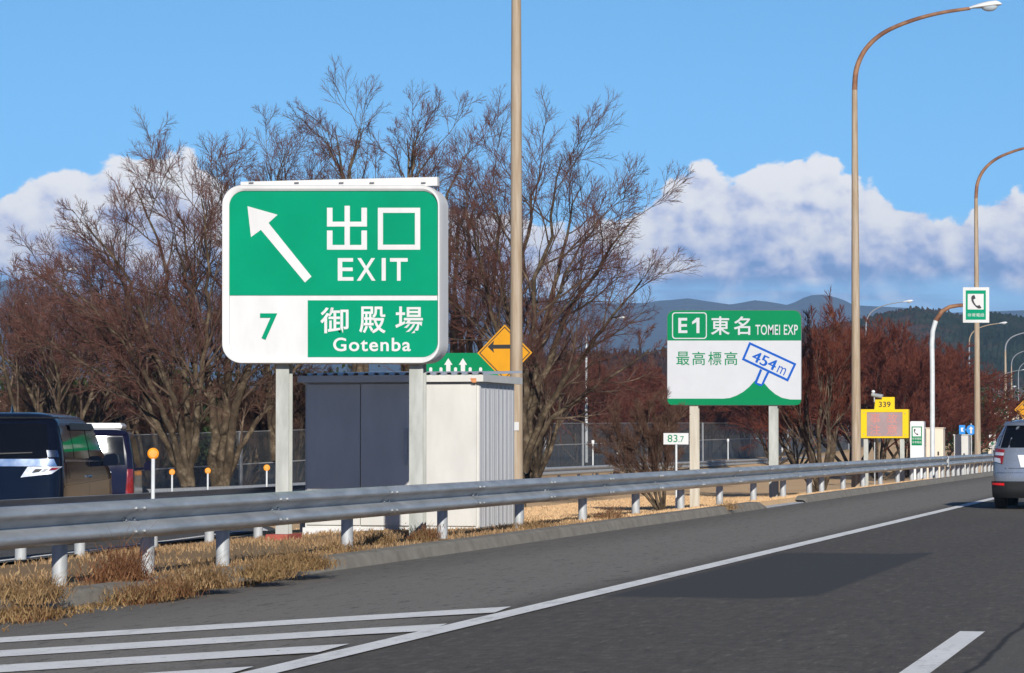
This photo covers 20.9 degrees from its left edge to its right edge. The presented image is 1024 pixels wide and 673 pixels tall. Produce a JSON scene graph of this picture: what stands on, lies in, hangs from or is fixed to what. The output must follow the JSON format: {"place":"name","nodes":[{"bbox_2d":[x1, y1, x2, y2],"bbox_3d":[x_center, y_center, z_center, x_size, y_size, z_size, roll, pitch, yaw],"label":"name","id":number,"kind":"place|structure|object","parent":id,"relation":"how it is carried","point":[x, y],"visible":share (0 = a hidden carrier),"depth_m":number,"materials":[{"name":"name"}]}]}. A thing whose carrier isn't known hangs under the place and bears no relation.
{"place":"outdoors","nodes":[
{"label":"outdoors","id":0,"kind":"place"},
{"bbox_2d":[0,526,274,562],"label":"ramp road","id":1,"kind":"structure","parent":0,"point":[30,551],"depth_m":39.71,"materials":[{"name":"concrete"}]},
{"bbox_2d":[0,405,119,544],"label":"minivan","id":2,"kind":"object","parent":1,"relation":"on","point":[46,455],"visible":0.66,"depth_m":40.14,"materials":[{"name":"black paint"}]},
{"bbox_2d":[87,423,156,493],"bbox_3d":[-8.128,2.689,54.079,2.320,1.985,4.568,0,-2,-5],"label":"minivan","id":3,"kind":"object","parent":1,"relation":"on","point":[119,439],"visible":0.3,"depth_m":52.01,"materials":[{"name":"blue paint"}]},
{"bbox_2d":[0,528,267,560],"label":"ramp line","id":4,"kind":"object","parent":1,"relation":"on","point":[124,545],"visible":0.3,"depth_m":38.13,"materials":[{"name":"paint"}]},
{"bbox_2d":[169,469,174,491],"bbox_3d":[-7.710,3.295,62.920,0.137,0.578,0.043,0,-2,-7],"label":"delineator","id":5,"kind":"object","parent":1,"relation":"on","point":[171,472],"visible":0.92,"depth_m":62.91,"materials":[{"name":"white paint"}]},
{"bbox_2d":[205,468,210,489],"bbox_3d":[-7.064,3.342,64.420,0.140,0.589,0.043,0,-2,-6],"label":"delineator","id":6,"kind":"object","parent":1,"relation":"on","point":[207,470],"visible":0.92,"depth_m":64.41,"materials":[{"name":"white paint"}]},
{"bbox_2d":[0,412,990,592],"bbox_3d":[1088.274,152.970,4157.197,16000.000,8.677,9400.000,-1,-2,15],"label":"ground","id":7,"kind":"structure","parent":0,"point":[796,485],"depth_m":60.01,"materials":[{"name":"plant"}]},
{"bbox_2d":[0,369,25,411],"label":"red shrub","id":8,"kind":"object","parent":7,"relation":"on","point":[4,409],"visible":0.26,"depth_m":97.93,"materials":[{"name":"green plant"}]},
{"bbox_2d":[0,367,75,415],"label":"red shrub","id":9,"kind":"object","parent":7,"relation":"on","point":[28,410],"visible":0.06,"depth_m":98.51,"materials":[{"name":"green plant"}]},
{"bbox_2d":[0,561,92,604],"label":"dry weed","id":10,"kind":"object","parent":7,"relation":"on","point":[48,591],"visible":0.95,"depth_m":21.46,"materials":[{"name":"brown plant"}]},
{"bbox_2d":[0,350,154,409],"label":"evergreen shrub","id":11,"kind":"object","parent":7,"relation":"on","point":[41,383],"depth_m":111.12,"materials":[{"name":"green plant"}]},
{"bbox_2d":[0,264,181,445],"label":"bare tree","id":12,"kind":"object","parent":7,"relation":"on","point":[38,401],"visible":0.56,"depth_m":83.75,"materials":[{"name":"brown plant"}]},
{"bbox_2d":[0,249,200,422],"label":"bare tree","id":13,"kind":"object","parent":7,"relation":"on","point":[102,406],"visible":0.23,"depth_m":88.22,"materials":[{"name":"brown plant"}]},
{"bbox_2d":[19,355,192,467],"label":"evergreen shrub","id":14,"kind":"object","parent":7,"relation":"on","point":[112,420],"visible":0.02,"depth_m":107.07,"materials":[{"name":"plant"}]},
{"bbox_2d":[71,374,158,433],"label":"red shrub","id":15,"kind":"object","parent":7,"relation":"on","point":[87,420],"visible":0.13,"depth_m":94.93,"materials":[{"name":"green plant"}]},
{"bbox_2d":[69,527,183,584],"bbox_3d":[-3.406,1.885,24.353,1.225,0.572,1.331,1,-2,-24],"label":"dry weed","id":16,"kind":"object","parent":7,"relation":"on","point":[126,572],"visible":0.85,"depth_m":24.19,"materials":[{"name":"plant"}]},
{"bbox_2d":[4,108,267,487],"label":"bare tree","id":17,"kind":"object","parent":7,"relation":"on","point":[183,458],"visible":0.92,"depth_m":69.53,"materials":[{"name":"brown plant"}]},
{"bbox_2d":[1,236,272,467],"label":"bare tree","id":18,"kind":"object","parent":7,"relation":"on","point":[155,443],"visible":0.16,"depth_m":91.30,"materials":[{"name":"brown plant"}]},
{"bbox_2d":[0,485,304,562],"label":"guardrail","id":19,"kind":"object","parent":7,"relation":"on","point":[80,547],"visible":0.16,"depth_m":37.32,"materials":[{"name":"metal"}]},
{"bbox_2d":[147,448,158,498],"bbox_3d":[-4.006,1.624,30.961,0.127,0.763,0.043,0,-2,-7],"label":"delineator","id":20,"kind":"object","parent":7,"relation":"on","point":[153,454],"visible":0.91,"depth_m":30.95,"materials":[{"name":"white paint"}]},
{"bbox_2d":[107,366,209,467],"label":"red shrub","id":21,"kind":"object","parent":7,"relation":"on","point":[149,444],"visible":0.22,"depth_m":96.68,"materials":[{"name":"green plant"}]},
{"bbox_2d":[171,367,256,465],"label":"evergreen shrub","id":22,"kind":"object","parent":7,"relation":"on","point":[199,464],"visible":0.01,"depth_m":109.33,"materials":[{"name":"plant"}]},
{"bbox_2d":[148,366,305,467],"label":"evergreen shrub","id":23,"kind":"object","parent":7,"relation":"on","point":[204,445],"visible":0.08,"depth_m":104.96,"materials":[{"name":"plant"}]},
{"bbox_2d":[120,132,349,486],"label":"bare tree","id":24,"kind":"object","parent":7,"relation":"on","point":[222,460],"visible":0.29,"depth_m":71.35,"materials":[{"name":"brown plant"}]},
{"bbox_2d":[204,364,305,463],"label":"red shrub","id":25,"kind":"object","parent":7,"relation":"on","point":[253,442],"visible":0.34,"depth_m":98.55,"materials":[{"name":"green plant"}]},
{"bbox_2d":[264,465,269,486],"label":"delineator","id":26,"kind":"object","parent":7,"relation":"on","point":[266,468],"visible":0.91,"depth_m":66.41,"materials":[{"name":"white paint"}]},
{"bbox_2d":[206,104,356,483],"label":"bare tree","id":27,"kind":"object","parent":7,"relation":"on","point":[271,420],"visible":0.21,"depth_m":91.74,"materials":[{"name":"brown plant"}]},
{"bbox_2d":[246,366,325,462],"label":"evergreen shrub","id":28,"kind":"object","parent":7,"relation":"on","point":[262,436],"depth_m":108.53,"materials":[{"name":"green plant"}]},
{"bbox_2d":[256,364,379,380],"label":"evergreen shrub","id":29,"kind":"object","parent":7,"relation":"on","point":[343,365],"depth_m":112.19,"materials":[{"name":"green plant"}]},
{"bbox_2d":[293,364,349,459],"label":"red shrub","id":30,"kind":"object","parent":7,"relation":"on","point":[299,408],"visible":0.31,"depth_m":96.24,"materials":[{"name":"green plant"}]},
{"bbox_2d":[222,177,447,540],"bbox_3d":[-2.368,0.428,37.273,3.075,5.050,0.600,-1,-2,15],"label":"exit sign","id":31,"kind":"object","parent":7,"relation":"on","point":[343,271],"visible":0.98,"depth_m":37.06,"materials":[{"name":"metal"}]},
{"bbox_2d":[282,55,402,375],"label":"bare tree","id":32,"kind":"object","parent":7,"relation":"on","point":[356,367],"visible":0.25,"depth_m":85.74,"materials":[{"name":"brown plant"}]},
{"bbox_2d":[310,537,375,553],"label":"dry weed","id":33,"kind":"object","parent":7,"relation":"on","point":[340,548],"visible":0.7,"depth_m":30.59,"materials":[{"name":"brown plant"}]},
{"bbox_2d":[323,364,369,375],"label":"red shrub","id":34,"kind":"object","parent":7,"relation":"on","point":[330,367],"depth_m":100.42,"materials":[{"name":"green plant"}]},
{"bbox_2d":[353,528,404,544],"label":"dry weed","id":35,"kind":"object","parent":7,"relation":"on","point":[380,538],"visible":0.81,"depth_m":34.10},
{"bbox_2d":[298,371,521,533],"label":"storage shed","id":36,"kind":"structure","parent":7,"relation":"on","point":[356,431],"depth_m":41.43,"materials":[{"name":"beige metal"}]},
{"bbox_2d":[307,384,360,524],"bbox_3d":[-2.673,1.771,41.615,0.836,2.110,0.040,-1,-2,15],"label":"door","id":37,"kind":"structure","parent":36,"relation":"in","point":[333,410],"depth_m":41.61,"materials":[{"name":"beige metal"}]},
{"bbox_2d":[361,384,408,525],"bbox_3d":[-1.860,1.762,41.395,0.817,2.110,0.055,-1,-2,15],"label":"door","id":38,"kind":"structure","parent":36,"relation":"in","point":[384,407],"depth_m":41.38,"materials":[{"name":"beige metal"}]},
{"bbox_2d":[426,383,476,525],"bbox_3d":[-0.988,1.754,41.175,0.950,2.110,0.040,-1,-2,15],"label":"door","id":39,"kind":"structure","parent":36,"relation":"in","point":[451,409],"depth_m":41.14,"materials":[{"name":"beige metal"}]},
{"bbox_2d":[357,79,485,371],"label":"bare tree","id":40,"kind":"object","parent":7,"relation":"on","point":[412,165],"visible":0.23,"depth_m":88.23,"materials":[{"name":"brown plant"}]},
{"bbox_2d":[393,520,454,541],"bbox_3d":[-1.107,2.451,35.352,0.804,0.302,1.096,0,-2,-9],"label":"dry weed","id":41,"kind":"object","parent":7,"relation":"on","point":[428,534],"visible":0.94,"depth_m":35.26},
{"bbox_2d":[426,353,497,374],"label":"lane sign","id":42,"kind":"object","parent":7,"relation":"on","point":[462,362],"visible":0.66,"depth_m":66.02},
{"bbox_2d":[382,85,557,371],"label":"bare tree","id":43,"kind":"object","parent":7,"relation":"on","point":[462,348],"visible":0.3,"depth_m":83.21,"materials":[{"name":"brown plant"}]},
{"bbox_2d":[147,456,823,492],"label":"guardrail","id":44,"kind":"object","parent":7,"relation":"on","point":[577,470],"visible":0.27,"depth_m":127.90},
{"bbox_2d":[0,453,993,585],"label":"guardrail","id":45,"kind":"object","parent":7,"relation":"on","point":[58,528],"visible":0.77,"depth_m":32.26,"materials":[{"name":"metal"}]},
{"bbox_2d":[478,325,531,375],"bbox_3d":[-0.146,2.056,60.011,1.228,4.632,0.106,-1,-2,15],"label":"warning sign","id":46,"kind":"object","parent":7,"relation":"on","point":[494,352],"visible":0.58,"depth_m":60.05,"materials":[{"name":"yellow metal"}]},
{"bbox_2d":[133,423,892,492],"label":"fence","id":47,"kind":"object","parent":7,"relation":"on","point":[564,455],"visible":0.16,"depth_m":137.18,"materials":[{"name":"metal"}]},
{"bbox_2d":[510,0,522,478],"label":"street lamp","id":48,"kind":"object","parent":7,"relation":"on","point":[516,354],"visible":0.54,"depth_m":46.02,"materials":[{"name":"metal"}]},
{"bbox_2d":[511,516,556,529],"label":"dry weed","id":49,"kind":"object","parent":7,"relation":"on","point":[529,525],"visible":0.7,"depth_m":39.48,"materials":[{"name":"beige plant"}]},
{"bbox_2d":[523,357,561,478],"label":"red shrub","id":50,"kind":"object","parent":7,"relation":"on","point":[529,473],"visible":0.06,"depth_m":103.88,"materials":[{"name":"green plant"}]},
{"bbox_2d":[476,312,630,477],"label":"bare tree","id":51,"kind":"object","parent":7,"relation":"on","point":[537,467],"visible":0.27,"depth_m":99.75,"materials":[{"name":"brown plant"}]},
{"bbox_2d":[435,84,703,506],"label":"bare tree","id":52,"kind":"object","parent":7,"relation":"on","point":[532,383],"visible":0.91,"depth_m":77.67,"materials":[{"name":"brown plant"}]},
{"bbox_2d":[585,316,625,443],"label":"street lamp","id":53,"kind":"object","parent":7,"relation":"on","point":[586,430],"visible":0.35,"depth_m":164.87,"materials":[{"name":"metal"}]},
{"bbox_2d":[549,354,666,443],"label":"red shrub","id":54,"kind":"object","parent":7,"relation":"on","point":[576,410],"visible":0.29,"depth_m":167.09,"materials":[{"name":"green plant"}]},
{"bbox_2d":[590,501,628,519],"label":"dry weed","id":55,"kind":"object","parent":7,"relation":"on","point":[613,513],"visible":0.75,"depth_m":43.89,"materials":[{"name":"beige plant"}]},
{"bbox_2d":[564,355,656,442],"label":"red shrub","id":56,"kind":"object","parent":7,"relation":"on","point":[636,382],"visible":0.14,"depth_m":171.84,"materials":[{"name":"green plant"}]},
{"bbox_2d":[586,386,689,510],"bbox_3d":[2.756,2.700,62.058,2.236,3.210,1.935,-1,-2,15],"label":"red shrub","id":57,"kind":"object","parent":7,"relation":"on","point":[653,436],"visible":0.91,"depth_m":61.96,"materials":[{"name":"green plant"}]},
{"bbox_2d":[584,359,713,440],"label":"red shrub","id":58,"kind":"object","parent":7,"relation":"on","point":[657,386],"visible":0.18,"depth_m":175.51,"materials":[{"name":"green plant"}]},
{"bbox_2d":[664,433,688,508],"bbox_3d":[3.169,2.787,53.501,0.490,1.847,0.056,-1,-2,15],"label":"distance plate","id":59,"kind":"object","parent":7,"relation":"on","point":[676,438],"visible":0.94,"depth_m":53.50,"materials":[{"name":"white paint"}]},
{"bbox_2d":[643,364,735,439],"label":"red shrub","id":60,"kind":"object","parent":7,"relation":"on","point":[708,412],"visible":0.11,"depth_m":179.59,"materials":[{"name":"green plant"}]},
{"bbox_2d":[639,388,755,439],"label":"red shrub","id":61,"kind":"object","parent":7,"relation":"on","point":[708,429],"visible":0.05,"depth_m":183.77,"materials":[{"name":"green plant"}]},
{"bbox_2d":[700,405,761,438],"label":"red shrub","id":62,"kind":"object","parent":7,"relation":"on","point":[742,435],"visible":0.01,"depth_m":188.58,"materials":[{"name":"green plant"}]},
{"bbox_2d":[667,310,801,506],"bbox_3d":[5.127,1.886,63.855,3.142,5.020,0.203,-1,-2,15],"label":"route sign","id":63,"kind":"object","parent":7,"relation":"on","point":[734,357],"visible":1,"depth_m":63.81,"materials":[{"name":"metal"}]},
{"bbox_2d":[714,357,847,464],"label":"red shrub","id":64,"kind":"object","parent":7,"relation":"on","point":[732,413],"visible":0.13,"depth_m":175.30,"materials":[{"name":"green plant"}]},
{"bbox_2d":[766,502,805,507],"bbox_3d":[5.633,3.599,58.126,0.330,0.170,4.900,-1,-2,15],"label":"drain grate","id":65,"kind":"object","parent":7,"relation":"on","point":[782,504],"visible":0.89,"depth_m":57.94,"materials":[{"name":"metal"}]},
{"bbox_2d":[734,339,846,463],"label":"red shrub","id":66,"kind":"object","parent":7,"relation":"on","point":[795,445],"visible":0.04,"depth_m":149.93,"materials":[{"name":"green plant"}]},
{"bbox_2d":[748,284,883,492],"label":"multi stem tree","id":67,"kind":"object","parent":7,"relation":"on","point":[836,409],"visible":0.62,"depth_m":83.26,"materials":[{"name":"brown plant"}]},
{"bbox_2d":[783,322,926,461],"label":"red shrub","id":68,"kind":"object","parent":7,"relation":"on","point":[824,443],"visible":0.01,"depth_m":144.59,"materials":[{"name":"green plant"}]},
{"bbox_2d":[871,390,882,483],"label":"traffic camera","id":69,"kind":"object","parent":7,"relation":"on","point":[876,395],"visible":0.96,"depth_m":88.72,"materials":[{"name":"metal"}]},
{"bbox_2d":[861,397,908,485],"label":"message board","id":70,"kind":"object","parent":7,"relation":"on","point":[884,418],"visible":0.98,"depth_m":88.35,"materials":[{"name":"metal"}]},
{"bbox_2d":[865,300,912,388],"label":"street lamp","id":71,"kind":"object","parent":7,"relation":"on","point":[908,301],"visible":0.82,"depth_m":171.91,"materials":[{"name":"metal"}]},
{"bbox_2d":[823,318,981,477],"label":"red shrub","id":72,"kind":"object","parent":7,"relation":"on","point":[947,351],"visible":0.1,"depth_m":135.81,"materials":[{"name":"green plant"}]},
{"bbox_2d":[807,315,1013,480],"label":"red shrub","id":73,"kind":"object","parent":7,"relation":"on","point":[880,362],"visible":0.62,"depth_m":127.11,"materials":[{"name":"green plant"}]},
{"bbox_2d":[910,421,924,479],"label":"telephone pillar","id":74,"kind":"structure","parent":7,"relation":"on","point":[917,439],"depth_m":97.05,"materials":[{"name":"metal"}]},
{"bbox_2d":[851,0,1001,487],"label":"street lamp","id":75,"kind":"object","parent":7,"relation":"on","point":[855,357],"visible":0.97,"depth_m":77.00,"materials":[{"name":"metal"}]},
{"bbox_2d":[925,427,945,478],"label":"control cabinet","id":76,"kind":"object","parent":7,"relation":"on","point":[939,441],"visible":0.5,"depth_m":105.64,"materials":[{"name":"beige metal"}]},
{"bbox_2d":[929,287,988,477],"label":"telephone sign","id":77,"kind":"object","parent":7,"relation":"on","point":[975,304],"visible":0.97,"depth_m":100.00,"materials":[{"name":"metal"}]},
{"bbox_2d":[953,434,969,475],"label":"control cabinet","id":78,"kind":"object","parent":7,"relation":"on","point":[961,444],"visible":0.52,"depth_m":113.67,"materials":[{"name":"beige metal"}]},
{"bbox_2d":[900,337,1023,473],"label":"red shrub","id":79,"kind":"object","parent":7,"relation":"on","point":[986,423],"visible":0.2,"depth_m":138.27,"materials":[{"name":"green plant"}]},
{"bbox_2d":[959,423,973,454],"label":"direction sign","id":80,"kind":"object","parent":7,"relation":"on","point":[969,429],"visible":0.78,"depth_m":128.41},
{"bbox_2d":[945,375,1023,455],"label":"tree","id":81,"kind":"object","parent":7,"relation":"on","point":[951,441],"visible":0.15,"depth_m":188.90,"materials":[{"name":"plant"}]},
{"bbox_2d":[969,322,1006,453],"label":"street lamp","id":82,"kind":"object","parent":7,"relation":"on","point":[981,327],"visible":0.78,"depth_m":214.87,"materials":[{"name":"metal"}]},
{"bbox_2d":[974,147,1023,472],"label":"street lamp","id":83,"kind":"object","parent":7,"relation":"on","point":[977,435],"visible":0.91,"depth_m":110.98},
{"bbox_2d":[1004,332,1023,409],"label":"street lamp","id":84,"kind":"object","parent":7,"relation":"on","point":[1005,368],"visible":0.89,"depth_m":300.01,"materials":[{"name":"metal"}]},
{"bbox_2d":[1015,400,1023,418],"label":"warning sign","id":85,"kind":"object","parent":7,"relation":"on","point":[1021,406],"visible":0.75,"depth_m":140.15,"materials":[{"name":"metal"}]},
{"bbox_2d":[0,388,1023,672],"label":"road","id":86,"kind":"structure","parent":0,"point":[896,598],"depth_m":22.40,"materials":[{"name":"asphalt"}]},
{"bbox_2d":[0,595,74,623],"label":"dry weed","id":87,"kind":"object","parent":86,"relation":"on","point":[23,614],"visible":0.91,"depth_m":20.84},
{"bbox_2d":[89,574,180,605],"bbox_3d":[-3.128,2.084,23.061,0.809,0.278,1.042,1,-2,-16],"label":"dry weed","id":88,"kind":"object","parent":86,"relation":"on","point":[138,597],"visible":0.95,"depth_m":22.93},
{"bbox_2d":[0,579,276,631],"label":"dry litter","id":89,"kind":"object","parent":86,"relation":"on","point":[105,604],"visible":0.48,"depth_m":22.50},
{"bbox_2d":[126,568,217,600],"bbox_3d":[-2.909,2.068,23.467,0.734,0.301,1.133,-1,-2,15],"label":"dry weed","id":90,"kind":"object","parent":86,"relation":"on","point":[180,591],"visible":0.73,"depth_m":23.43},
{"bbox_2d":[0,644,345,671],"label":"gore stripe","id":91,"kind":"object","parent":86,"relation":"on","point":[140,659],"visible":1,"depth_m":16.72,"materials":[{"name":"paint"}]},
{"bbox_2d":[140,538,252,591],"bbox_3d":[-2.710,1.988,24.290,1.078,0.441,1.253,-1,-2,15],"label":"dry weed","id":92,"kind":"object","parent":86,"relation":"on","point":[210,576],"visible":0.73,"depth_m":24.19,"materials":[{"name":"brown plant"}]},
{"bbox_2d":[151,666,252,672],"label":"gore stripe","id":93,"kind":"object","parent":86,"relation":"on","point":[226,670],"visible":1,"depth_m":15.70,"materials":[{"name":"paint"}]},
{"bbox_2d":[0,624,443,656],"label":"gore stripe","id":94,"kind":"object","parent":86,"relation":"on","point":[99,647],"visible":1,"depth_m":18.27,"materials":[{"name":"paint"}]},
{"bbox_2d":[0,606,510,641],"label":"gore stripe","id":95,"kind":"object","parent":86,"relation":"on","point":[246,624],"visible":1,"depth_m":19.90,"materials":[{"name":"paint"}]},
{"bbox_2d":[222,554,313,579],"bbox_3d":[-2.279,2.112,25.701,0.882,0.258,1.109,0,-2,-11],"label":"dry weed","id":96,"kind":"object","parent":86,"relation":"on","point":[258,571],"visible":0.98,"depth_m":25.54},
{"bbox_2d":[0,502,766,611],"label":"kerb","id":97,"kind":"structure","parent":86,"relation":"on","point":[89,595],"depth_m":33.86,"materials":[{"name":"concrete"}]},
{"bbox_2d":[234,534,345,571],"bbox_3d":[-2.080,2.068,26.986,1.153,0.403,1.319,1,-2,-20],"label":"dry weed","id":98,"kind":"object","parent":97,"relation":"on","point":[295,561],"visible":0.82,"depth_m":26.87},
{"bbox_2d":[709,498,749,509],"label":"dry weed","id":99,"kind":"object","parent":97,"relation":"on","point":[730,505],"visible":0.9,"depth_m":51.37,"materials":[{"name":"beige plant"}]},
{"bbox_2d":[241,497,993,672],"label":"edge line","id":100,"kind":"object","parent":86,"relation":"on","point":[298,663],"visible":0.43,"depth_m":21.38,"materials":[{"name":"paint"}]},
{"bbox_2d":[795,471,992,501],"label":"kerb","id":101,"kind":"structure","parent":86,"relation":"on","point":[842,493],"depth_m":73.90,"materials":[{"name":"concrete"}]},
{"bbox_2d":[899,631,984,672],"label":"lane line","id":102,"kind":"object","parent":86,"relation":"on","point":[936,657],"visible":1,"depth_m":16.98,"materials":[{"name":"paint"}]},
{"bbox_2d":[991,420,1023,508],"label":"car","id":103,"kind":"object","parent":86,"relation":"on","point":[1008,475],"visible":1,"depth_m":52.44,"materials":[{"name":"silver metal"}]},
{"bbox_2d":[0,279,1023,390],"bbox_3d":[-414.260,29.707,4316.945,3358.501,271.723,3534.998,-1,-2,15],"label":"mountain","id":104,"kind":"structure","parent":0,"point":[659,332],"depth_m":4359.44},
{"bbox_2d":[0,0,1023,312],"label":"sky","id":105,"kind":"structure","parent":0,"point":[756,95],"materials":[{"name":"blue"}]},
{"bbox_2d":[263,478,933,534],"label":"field grass","id":106,"kind":"structure","parent":0,"point":[669,508],"depth_m":74.19,"materials":[{"name":"plant"}]},
{"bbox_2d":[540,322,1001,435],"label":"bare slope","id":107,"kind":"structure","parent":0,"point":[662,361],"depth_m":451.89,"materials":[{"name":"plant"}]},
{"bbox_2d":[841,306,1023,387],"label":"wooded hill","id":108,"kind":"structure","parent":0,"point":[953,328],"depth_m":834.89,"materials":[{"name":"plant"}]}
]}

